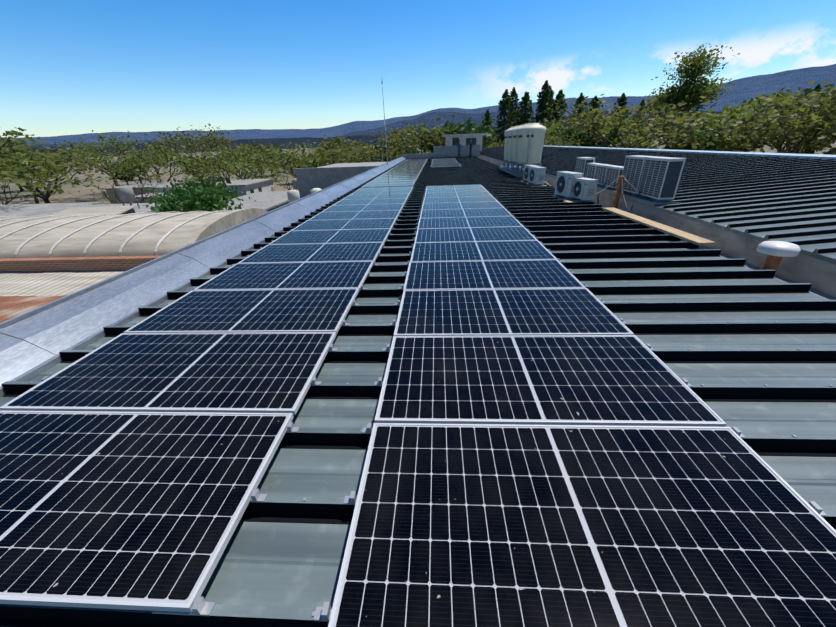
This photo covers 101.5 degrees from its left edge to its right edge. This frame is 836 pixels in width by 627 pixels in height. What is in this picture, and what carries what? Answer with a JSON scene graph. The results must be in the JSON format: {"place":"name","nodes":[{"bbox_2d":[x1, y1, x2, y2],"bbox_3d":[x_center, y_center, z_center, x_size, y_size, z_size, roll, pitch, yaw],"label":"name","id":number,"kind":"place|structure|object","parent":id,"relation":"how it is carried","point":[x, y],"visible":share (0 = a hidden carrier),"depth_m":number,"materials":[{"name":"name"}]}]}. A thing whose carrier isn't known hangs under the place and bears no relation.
{"place":"outdoors","nodes":[
{"label":"outdoors","id":0,"kind":"place"},
{"bbox_2d":[229,191,287,199],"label":"flat roof","id":1,"kind":"structure","parent":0,"point":[269,195],"depth_m":38.12,"materials":[{"name":"grey"}]},
{"bbox_2d":[2,110,724,157],"bbox_3d":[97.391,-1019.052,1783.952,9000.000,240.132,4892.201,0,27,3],"label":"hills","id":2,"kind":"structure","parent":0,"point":[301,141],"depth_m":3019.97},
{"bbox_2d":[4,111,723,147],"bbox_3d":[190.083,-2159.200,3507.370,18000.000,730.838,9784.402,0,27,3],"label":"mountain range","id":3,"kind":"structure","parent":0,"point":[444,117],"depth_m":7135.27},
{"bbox_2d":[0,64,835,143],"bbox_3d":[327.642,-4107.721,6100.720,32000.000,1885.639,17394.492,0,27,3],"label":"mountain range","id":4,"kind":"structure","parent":0,"point":[794,80],"depth_m":10421.56,"materials":[{"name":"blue"}]},
{"bbox_2d":[0,137,835,203],"bbox_3d":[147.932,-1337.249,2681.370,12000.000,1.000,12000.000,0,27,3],"label":"ground","id":5,"kind":"structure","parent":0,"point":[85,194],"depth_m":107.17,"materials":[{"name":"soil"}]},
{"bbox_2d":[0,160,32,196],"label":"mesquite tree","id":6,"kind":"object","parent":5,"relation":"on","point":[5,178],"visible":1,"depth_m":30.81,"materials":[{"name":"green plant"}]},
{"bbox_2d":[0,173,49,204],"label":"bare tree","id":7,"kind":"object","parent":5,"relation":"on","point":[7,201],"visible":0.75,"depth_m":34.07,"materials":[{"name":"brown plant"}]},
{"bbox_2d":[0,295,66,322],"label":"roof","id":8,"kind":"structure","parent":5,"relation":"on","point":[12,307],"depth_m":8.08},
{"bbox_2d":[0,130,70,166],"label":"mesquite tree","id":9,"kind":"object","parent":5,"relation":"on","point":[40,151],"visible":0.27,"depth_m":67.34,"materials":[{"name":"green plant"}]},
{"bbox_2d":[4,153,66,203],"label":"mesquite tree","id":10,"kind":"object","parent":5,"relation":"on","point":[36,199],"visible":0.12,"depth_m":62.86,"materials":[{"name":"green plant"}]},
{"bbox_2d":[0,127,96,194],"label":"mesquite tree","id":11,"kind":"object","parent":5,"relation":"on","point":[17,150],"visible":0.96,"depth_m":38.81,"materials":[{"name":"green plant"}]},
{"bbox_2d":[0,202,102,215],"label":"flat roof","id":12,"kind":"structure","parent":5,"relation":"on","point":[20,210],"depth_m":31.09,"materials":[{"name":"grey"}]},
{"bbox_2d":[0,147,122,203],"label":"mesquite tree","id":13,"kind":"object","parent":5,"relation":"on","point":[55,181],"visible":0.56,"depth_m":51.23,"materials":[{"name":"green plant"}]},
{"bbox_2d":[0,270,126,295],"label":"corrugated roof","id":14,"kind":"structure","parent":5,"relation":"on","point":[60,283],"depth_m":10.70,"materials":[{"name":"corrugated sheet metal"},{"name":"rusted metal"}]},
{"bbox_2d":[0,255,162,271],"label":"brick parapet","id":15,"kind":"structure","parent":5,"relation":"on","point":[104,263],"depth_m":11.34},
{"bbox_2d":[29,203,160,215],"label":"flat roof","id":16,"kind":"structure","parent":5,"relation":"on","point":[141,209],"depth_m":27.36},
{"bbox_2d":[117,186,139,208],"bbox_3d":[-21.963,-8.645,25.961,0.900,2.000,0.900,0,27,3],"label":"roof tank","id":17,"kind":"object","parent":16,"relation":"on","point":[126,194],"visible":0.83,"depth_m":25.54,"materials":[{"name":"grey paint"}]},
{"bbox_2d":[36,130,182,185],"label":"mesquite tree","id":18,"kind":"object","parent":5,"relation":"on","point":[86,150],"visible":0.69,"depth_m":71.53,"materials":[{"name":"green plant"}]},
{"bbox_2d":[100,166,143,184],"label":"tree","id":19,"kind":"object","parent":5,"relation":"on","point":[126,178],"visible":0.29,"depth_m":84.82,"materials":[{"name":"green plant"}]},
{"bbox_2d":[78,167,169,203],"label":"bare tree","id":20,"kind":"object","parent":5,"relation":"on","point":[116,198],"visible":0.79,"depth_m":32.87,"materials":[{"name":"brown plant"}]},
{"bbox_2d":[0,208,267,257],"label":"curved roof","id":21,"kind":"structure","parent":5,"relation":"on","point":[144,242],"depth_m":12.17,"materials":[{"name":"metal"}]},
{"bbox_2d":[50,206,135,216],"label":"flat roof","id":22,"kind":"structure","parent":21,"relation":"on","point":[94,211],"depth_m":15.27,"materials":[{"name":"grey"}]},
{"bbox_2d":[0,210,233,257],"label":"roof ribs","id":23,"kind":"object","parent":21,"relation":"on","point":[93,240],"visible":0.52,"depth_m":12.61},
{"bbox_2d":[120,162,148,182],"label":"tree","id":24,"kind":"object","parent":5,"relation":"on","point":[139,171],"visible":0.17,"depth_m":99.66,"materials":[{"name":"green plant"}]},
{"bbox_2d":[104,181,184,203],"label":"house","id":25,"kind":"structure","parent":5,"relation":"on","point":[137,190],"depth_m":51.91,"materials":[{"name":"grey"}]},
{"bbox_2d":[102,143,214,183],"bbox_3d":[-45.019,-24.681,59.910,16.465,9.954,14.562,8,28,20],"label":"mesquite tree","id":26,"kind":"object","parent":5,"relation":"on","point":[142,159],"visible":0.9,"depth_m":58.10,"materials":[{"name":"green plant"}]},
{"bbox_2d":[131,190,231,202],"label":"house","id":27,"kind":"structure","parent":5,"relation":"on","point":[149,198],"depth_m":40.01,"materials":[{"name":"grey"}]},
{"bbox_2d":[141,124,238,178],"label":"mesquite tree","id":28,"kind":"object","parent":5,"relation":"on","point":[204,143],"visible":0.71,"depth_m":71.16,"materials":[{"name":"green plant"}]},
{"bbox_2d":[169,156,215,174],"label":"tree","id":29,"kind":"object","parent":5,"relation":"on","point":[188,157],"visible":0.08,"depth_m":85.42,"materials":[{"name":"green plant"}]},
{"bbox_2d":[134,178,255,212],"bbox_3d":[-14.296,-5.537,23.101,6.425,6.605,6.625,-8,27,-12],"label":"bush","id":30,"kind":"object","parent":5,"relation":"on","point":[188,199],"visible":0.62,"depth_m":21.63,"materials":[{"name":"green plant"}]},
{"bbox_2d":[166,174,238,199],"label":"round tree","id":31,"kind":"object","parent":5,"relation":"on","point":[199,182],"visible":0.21,"depth_m":35.57,"materials":[{"name":"green plant"}]},
{"bbox_2d":[149,178,274,196],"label":"house","id":32,"kind":"structure","parent":5,"relation":"on","point":[247,186],"depth_m":44.74,"materials":[{"name":"grey"}]},
{"bbox_2d":[205,176,244,181],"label":"round tree","id":33,"kind":"object","parent":5,"relation":"on","point":[218,179],"visible":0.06,"depth_m":47.66,"materials":[{"name":"green plant"}]},
{"bbox_2d":[173,143,277,186],"bbox_3d":[-29.215,-22.406,55.143,14.832,9.079,16.368,-11,28,-17],"label":"mesquite tree","id":34,"kind":"object","parent":5,"relation":"on","point":[220,166],"visible":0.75,"depth_m":52.36,"materials":[{"name":"green plant"}]},
{"bbox_2d":[186,144,287,178],"bbox_3d":[-34.445,-27.777,66.126,19.600,9.244,16.009,-22,33,-34],"label":"mesquite tree","id":35,"kind":"object","parent":5,"relation":"on","point":[232,153],"visible":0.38,"depth_m":63.20,"materials":[{"name":"green plant"}]},
{"bbox_2d":[207,199,288,211],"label":"roof","id":36,"kind":"structure","parent":5,"relation":"on","point":[268,205],"depth_m":28.79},
{"bbox_2d":[227,140,290,174],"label":"tree","id":37,"kind":"object","parent":5,"relation":"on","point":[259,146],"visible":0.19,"depth_m":91.01,"materials":[{"name":"green plant"}]},
{"bbox_2d":[265,161,310,189],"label":"bare tree","id":38,"kind":"object","parent":5,"relation":"on","point":[286,179],"visible":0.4,"depth_m":44.03,"materials":[{"name":"brown plant"}]},
{"bbox_2d":[232,140,352,180],"bbox_3d":[-19.642,-25.174,59.723,20.730,9.284,23.606,-11,28,-16],"label":"mesquite tree","id":39,"kind":"object","parent":5,"relation":"on","point":[291,159],"visible":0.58,"depth_m":55.16,"materials":[{"name":"green plant"}]},
{"bbox_2d":[293,162,386,198],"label":"grey wing","id":40,"kind":"structure","parent":5,"relation":"on","point":[322,177],"depth_m":31.20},
{"bbox_2d":[292,143,387,167],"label":"mesquite tree","id":41,"kind":"object","parent":5,"relation":"on","point":[355,154],"visible":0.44,"depth_m":53.95,"materials":[{"name":"green plant"}]},
{"bbox_2d":[314,135,372,154],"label":"tree","id":42,"kind":"object","parent":5,"relation":"on","point":[339,141],"visible":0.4,"depth_m":102.53,"materials":[{"name":"green plant"}]},
{"bbox_2d":[333,143,373,163],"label":"tree","id":43,"kind":"object","parent":5,"relation":"on","point":[347,146],"visible":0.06,"depth_m":85.10,"materials":[{"name":"green plant"}]},
{"bbox_2d":[362,154,395,162],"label":"round tree","id":44,"kind":"object","parent":5,"relation":"on","point":[380,158],"visible":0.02,"depth_m":44.70,"materials":[{"name":"green plant"}]},
{"bbox_2d":[370,140,412,152],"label":"tree","id":45,"kind":"object","parent":5,"relation":"on","point":[380,145],"visible":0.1,"depth_m":87.36,"materials":[{"name":"green plant"}]},
{"bbox_2d":[359,119,456,161],"bbox_3d":[-0.604,-26.554,58.695,18.696,11.419,22.540,4,27,13],"label":"mesquite tree","id":46,"kind":"object","parent":5,"relation":"on","point":[414,142],"visible":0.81,"depth_m":54.80,"materials":[{"name":"green plant"}]},
{"bbox_2d":[419,115,495,150],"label":"round tree","id":47,"kind":"object","parent":5,"relation":"on","point":[463,128],"visible":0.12,"depth_m":56.44,"materials":[{"name":"green plant"}]},
{"bbox_2d":[442,133,486,150],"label":"white stair house","id":48,"kind":"structure","parent":5,"relation":"on","point":[454,139],"depth_m":46.08,"materials":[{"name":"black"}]},
{"bbox_2d":[482,109,493,145],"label":"poplar tree","id":49,"kind":"object","parent":5,"relation":"on","point":[487,115],"visible":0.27,"depth_m":102.44,"materials":[{"name":"green plant"}]},
{"bbox_2d":[492,89,515,145],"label":"poplar tree","id":50,"kind":"object","parent":5,"relation":"on","point":[504,102],"visible":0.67,"depth_m":90.39,"materials":[{"name":"green plant"}]},
{"bbox_2d":[514,91,534,125],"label":"poplar tree","id":51,"kind":"object","parent":5,"relation":"on","point":[524,104],"visible":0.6,"depth_m":96.19,"materials":[{"name":"green plant"}]},
{"bbox_2d":[534,85,554,125],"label":"poplar tree","id":52,"kind":"object","parent":5,"relation":"on","point":[552,98],"visible":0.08,"depth_m":96.25,"materials":[{"name":"green plant"}]},
{"bbox_2d":[548,89,566,141],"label":"poplar tree","id":53,"kind":"object","parent":5,"relation":"on","point":[559,100],"visible":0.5,"depth_m":94.53,"materials":[{"name":"green plant"}]},
{"bbox_2d":[543,130,591,146],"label":"mesquite tree","id":54,"kind":"object","parent":5,"relation":"on","point":[558,142],"visible":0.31,"depth_m":66.16,"materials":[{"name":"green plant"}]},
{"bbox_2d":[568,92,587,144],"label":"poplar tree","id":55,"kind":"object","parent":5,"relation":"on","point":[580,99],"visible":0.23,"depth_m":92.77,"materials":[{"name":"green plant"}]},
{"bbox_2d":[549,116,617,146],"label":"round tree","id":56,"kind":"object","parent":5,"relation":"on","point":[586,140],"visible":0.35,"depth_m":69.22,"materials":[{"name":"green plant"}]},
{"bbox_2d":[584,96,600,141],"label":"poplar tree","id":57,"kind":"object","parent":5,"relation":"on","point":[593,104],"visible":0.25,"depth_m":95.19,"materials":[{"name":"green plant"}]},
{"bbox_2d":[611,93,627,121],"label":"poplar tree","id":58,"kind":"object","parent":5,"relation":"on","point":[623,98],"visible":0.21,"depth_m":101.45,"materials":[{"name":"green plant"}]},
{"bbox_2d":[610,131,658,148],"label":"round tree","id":59,"kind":"object","parent":5,"relation":"on","point":[629,141],"visible":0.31,"depth_m":60.60,"materials":[{"name":"green plant"}]},
{"bbox_2d":[531,94,742,150],"bbox_3d":[30.826,-26.043,52.740,24.149,13.760,27.324,-11,28,-17],"label":"mesquite tree","id":60,"kind":"object","parent":5,"relation":"on","point":[592,123],"visible":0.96,"depth_m":48.34,"materials":[{"name":"green plant"}]},
{"bbox_2d":[631,99,644,136],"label":"poplar tree","id":61,"kind":"object","parent":5,"relation":"on","point":[641,104],"visible":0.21,"depth_m":100.41,"materials":[{"name":"green plant"}]},
{"bbox_2d":[641,120,664,141],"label":"tree","id":62,"kind":"object","parent":5,"relation":"on","point":[648,122],"visible":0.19,"depth_m":112.24,"materials":[{"name":"green plant"}]},
{"bbox_2d":[636,43,739,131],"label":"tall tree","id":63,"kind":"object","parent":5,"relation":"on","point":[691,89],"visible":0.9,"depth_m":72.96,"materials":[{"name":"green plant"}]},
{"bbox_2d":[653,121,734,150],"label":"round tree","id":64,"kind":"object","parent":5,"relation":"on","point":[699,135],"visible":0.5,"depth_m":51.60,"materials":[{"name":"green plant"}]},
{"bbox_2d":[678,91,835,154],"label":"mesquite tree","id":65,"kind":"object","parent":5,"relation":"on","point":[798,139],"visible":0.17,"depth_m":53.35,"materials":[{"name":"green plant"}]},
{"bbox_2d":[696,80,835,154],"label":"mesquite tree","id":66,"kind":"object","parent":5,"relation":"on","point":[786,118],"visible":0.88,"depth_m":41.45,"materials":[{"name":"green plant"}]},
{"bbox_2d":[702,99,835,154],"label":"mesquite tree","id":67,"kind":"object","parent":5,"relation":"on","point":[776,142],"visible":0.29,"depth_m":46.53,"materials":[{"name":"green plant"}]},
{"bbox_2d":[784,85,833,153],"bbox_3d":[78.984,-36.282,67.439,19.771,15.630,15.785,18,33,35],"label":"round tree","id":68,"kind":"object","parent":5,"relation":"on","point":[808,97],"depth_m":63.94,"materials":[{"name":"green plant"}]},
{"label":"road with kerbs","id":69,"kind":"structure","parent":5,"relation":"on","visible":0},
{"bbox_2d":[501,87,521,140],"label":"poplar tree","id":70,"kind":"object","parent":69,"relation":"on","point":[514,95],"visible":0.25,"depth_m":94.47,"materials":[{"name":"green plant"}]},
{"bbox_2d":[532,80,553,122],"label":"poplar tree","id":71,"kind":"object","parent":69,"relation":"on","point":[545,92],"visible":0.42,"depth_m":92.24,"materials":[{"name":"green plant"}]},
{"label":"building walls","id":72,"kind":"object","parent":5,"relation":"on","visible":0},
{"bbox_2d":[0,156,835,626],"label":"roof sheet","id":73,"kind":"object","parent":72,"relation":"on","point":[746,352],"visible":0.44,"depth_m":2.71,"materials":[{"name":"paint"}]},
{"bbox_2d":[0,157,405,396],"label":"parapet flashing","id":74,"kind":"object","parent":73,"relation":"on","point":[34,342],"visible":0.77,"depth_m":4.05,"materials":[{"name":"metal"}]},
{"bbox_2d":[0,158,835,626],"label":"solar panel frames","id":75,"kind":"structure","parent":73,"relation":"on","point":[116,604],"depth_m":2.24,"materials":[{"name":"white"}]},
{"bbox_2d":[0,158,835,626],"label":"solar panel cells","id":76,"kind":"object","parent":75,"relation":"on","point":[480,526],"visible":0.9,"depth_m":1.86,"materials":[{"name":"black"}]},
{"bbox_2d":[40,159,826,621],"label":"panel clamps","id":77,"kind":"object","parent":73,"relation":"on","point":[200,607],"visible":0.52,"depth_m":1.74,"materials":[{"name":"silver metal"}]},
{"bbox_2d":[403,145,479,158],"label":"parapet wall","id":78,"kind":"structure","parent":73,"relation":"on","point":[444,151],"depth_m":38.58,"materials":[{"name":"concrete"}]},
{"bbox_2d":[499,166,523,176],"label":"tank platform","id":79,"kind":"structure","parent":73,"relation":"on","point":[512,172],"depth_m":17.54,"materials":[{"name":"grey paint"}]},
{"bbox_2d":[504,126,515,165],"bbox_3d":[5.427,-9.357,19.226,1.219,2.072,1.219,0,27,3],"label":"water tank","id":80,"kind":"object","parent":79,"relation":"on","point":[506,134],"visible":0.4,"depth_m":18.99,"materials":[{"name":"grey paint"}]},
{"bbox_2d":[508,125,523,167],"bbox_3d":[5.367,-8.810,18.137,1.219,2.072,1.219,0,27,3],"label":"water tank","id":81,"kind":"object","parent":79,"relation":"on","point":[510,150],"visible":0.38,"depth_m":17.92,"materials":[{"name":"grey paint"}]},
{"bbox_2d":[512,124,526,169],"bbox_3d":[5.307,-8.263,17.048,1.219,2.072,1.219,0,27,3],"label":"water tank","id":82,"kind":"object","parent":79,"relation":"on","point":[515,145],"visible":0.33,"depth_m":16.81,"materials":[{"name":"grey paint"}]},
{"bbox_2d":[517,123,545,172],"bbox_3d":[5.247,-7.716,15.959,1.219,2.072,1.219,0,27,3],"label":"water tank","id":83,"kind":"object","parent":79,"relation":"on","point":[538,131],"visible":0.98,"depth_m":15.51,"materials":[{"name":"grey paint"}]},
{"bbox_2d":[501,130,530,173],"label":"pipes","id":84,"kind":"object","parent":73,"relation":"on","point":[518,163],"visible":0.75,"depth_m":15.81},
{"bbox_2d":[523,182,580,201],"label":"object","id":85,"kind":"object","parent":73,"relation":"on","point":[566,200],"visible":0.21,"depth_m":9.89,"materials":[{"name":"brown wood"}]},
{"bbox_2d":[523,165,537,180],"bbox_3d":[4.619,-5.723,13.975,0.341,0.625,0.792,-5,27,-6],"label":"ac unit","id":86,"kind":"object","parent":85,"relation":"on","point":[526,172],"visible":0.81,"depth_m":13.99,"materials":[{"name":"white paint"}]},
{"bbox_2d":[528,166,545,185],"bbox_3d":[4.550,-5.274,13.084,0.341,0.625,0.792,-5,27,-6],"label":"ac unit","id":87,"kind":"object","parent":85,"relation":"on","point":[536,175],"visible":1,"depth_m":12.84,"materials":[{"name":"white paint"}]},
{"bbox_2d":[555,171,582,198],"bbox_3d":[4.401,-3.777,10.035,0.361,0.685,0.832,-6,27,-7],"label":"ac unit","id":88,"kind":"object","parent":85,"relation":"on","point":[565,182],"visible":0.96,"depth_m":9.87,"materials":[{"name":"white paint"}]},
{"bbox_2d":[572,177,597,201],"bbox_3d":[4.601,-3.434,9.468,0.331,0.565,0.712,-5,27,-6],"label":"ac unit","id":89,"kind":"object","parent":85,"relation":"on","point":[584,190],"visible":1,"depth_m":9.25,"materials":[{"name":"white paint"}]},
{"bbox_2d":[602,207,715,244],"bbox_3d":[4.535,-1.803,6.762,0.260,0.040,3.200,-1,27,2],"label":"wood plank","id":90,"kind":"object","parent":73,"relation":"on","point":[686,236],"visible":1,"depth_m":6.25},
{"bbox_2d":[478,155,835,299],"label":"roof gutter","id":91,"kind":"object","parent":72,"relation":"on","point":[819,275],"visible":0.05,"depth_m":5.45,"materials":[{"name":"metal"}]},
{"bbox_2d":[544,176,640,214],"bbox_3d":[5.147,-3.884,10.508,1.048,0.948,8.816,0,27,3],"label":"pipe with cables","id":92,"kind":"object","parent":91,"relation":"on","point":[618,191],"visible":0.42,"depth_m":8.75,"materials":[{"name":"rusted metal"}]},
{"bbox_2d":[757,241,800,272],"bbox_3d":[4.808,-0.722,4.623,0.410,0.505,0.410,0,27,3],"label":"mushroom roof vent","id":93,"kind":"object","parent":91,"relation":"on","point":[776,252],"visible":0.98,"depth_m":4.50,"materials":[{"name":"metal"}]},
{"bbox_2d":[0,0,835,137],"label":"sky","id":94,"kind":"structure","parent":0,"point":[68,67],"materials":[{"name":"blue"}]},
{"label":"park lawn ground","id":95,"kind":"structure","parent":0,"visible":0},
{"bbox_2d":[539,120,564,143],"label":"round tree","id":96,"kind":"object","parent":95,"relation":"on","point":[549,127],"visible":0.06,"depth_m":81.84,"materials":[{"name":"green plant"}]},
{"bbox_2d":[595,110,637,147],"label":"round tree","id":97,"kind":"object","parent":95,"relation":"on","point":[613,135],"visible":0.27,"depth_m":83.73,"materials":[{"name":"green plant"}]},
{"bbox_2d":[670,105,725,128],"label":"round tree","id":98,"kind":"object","parent":95,"relation":"on","point":[706,115],"visible":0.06,"depth_m":81.36,"materials":[{"name":"green plant"}]},
{"bbox_2d":[699,100,771,151],"bbox_3d":[60.519,-33.602,65.953,13.937,13.365,15.128,15,31,31],"label":"round tree","id":99,"kind":"object","parent":95,"relation":"on","point":[733,116],"visible":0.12,"depth_m":62.98,"materials":[{"name":"green plant"}]},
{"bbox_2d":[716,88,815,151],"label":"round tree","id":100,"kind":"object","parent":95,"relation":"on","point":[771,96],"visible":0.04,"depth_m":68.13,"materials":[{"name":"green plant"}]},
{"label":"building walls","id":101,"kind":"object","parent":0,"visible":0},
{"bbox_2d":[480,146,835,263],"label":"roof sheet","id":102,"kind":"object","parent":101,"relation":"on","point":[777,198],"visible":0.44,"depth_m":7.67,"materials":[{"name":"paint"}]},
{"bbox_2d":[596,185,680,205],"bbox_3d":[5.700,-3.694,10.117,0.580,0.075,5.600,0,27,3],"label":"acrow rail","id":103,"kind":"object","parent":102,"relation":"on","point":[649,201],"visible":0.43,"depth_m":8.30,"materials":[{"name":"metal"}]},
{"bbox_2d":[575,157,594,177],"bbox_3d":[5.785,-5.038,11.902,0.361,0.725,0.812,0,27,3],"label":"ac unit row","id":104,"kind":"object","parent":103,"relation":"on","point":[581,163],"visible":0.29,"depth_m":11.66,"materials":[{"name":"white paint"}]},
{"bbox_2d":[585,163,600,178],"bbox_3d":[5.722,-4.562,11.114,0.321,0.585,0.732,0,27,3],"label":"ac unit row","id":105,"kind":"object","parent":103,"relation":"on","point":[590,170],"visible":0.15,"depth_m":11.03,"materials":[{"name":"white paint"}]},
{"bbox_2d":[594,164,615,186],"bbox_3d":[5.684,-4.213,10.418,0.321,0.585,0.732,0,27,3],"label":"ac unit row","id":106,"kind":"object","parent":103,"relation":"on","point":[600,173],"visible":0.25,"depth_m":10.32,"materials":[{"name":"white paint"}]},
{"bbox_2d":[604,166,623,189],"bbox_3d":[5.645,-3.863,9.721,0.321,0.585,0.732,0,27,3],"label":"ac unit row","id":107,"kind":"object","parent":103,"relation":"on","point":[614,173],"visible":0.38,"depth_m":9.63,"materials":[{"name":"white paint"}]},
{"bbox_2d":[622,155,658,194],"bbox_3d":[5.631,-3.549,8.759,0.401,0.885,0.912,0,27,3],"label":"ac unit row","id":108,"kind":"object","parent":103,"relation":"on","point":[633,168],"visible":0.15,"depth_m":8.64,"materials":[{"name":"white paint"}]},
{"bbox_2d":[638,157,685,200],"bbox_3d":[5.583,-3.114,7.894,0.401,0.885,0.912,0,27,3],"label":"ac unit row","id":109,"kind":"object","parent":103,"relation":"on","point":[660,178],"visible":1,"depth_m":7.63,"materials":[{"name":"white paint"}]},
{"bbox_2d":[543,145,835,160],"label":"roof edge flashing","id":110,"kind":"object","parent":102,"relation":"on","point":[810,156],"visible":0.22,"depth_m":13.90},
{"bbox_3d":[-7.132,-5.933,26.506,7.000,3.740,8.500,0,27,3],"label":"low house","id":111,"kind":"object","parent":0,"visible":0},
{"bbox_2d":[287,190,299,202],"bbox_3d":[-8.992,-8.022,24.999,0.840,1.950,0.840,0,27,3],"label":"roof vent","id":112,"kind":"object","parent":111,"relation":"on","point":[293,195],"visible":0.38,"depth_m":24.45,"materials":[{"name":"metal"}]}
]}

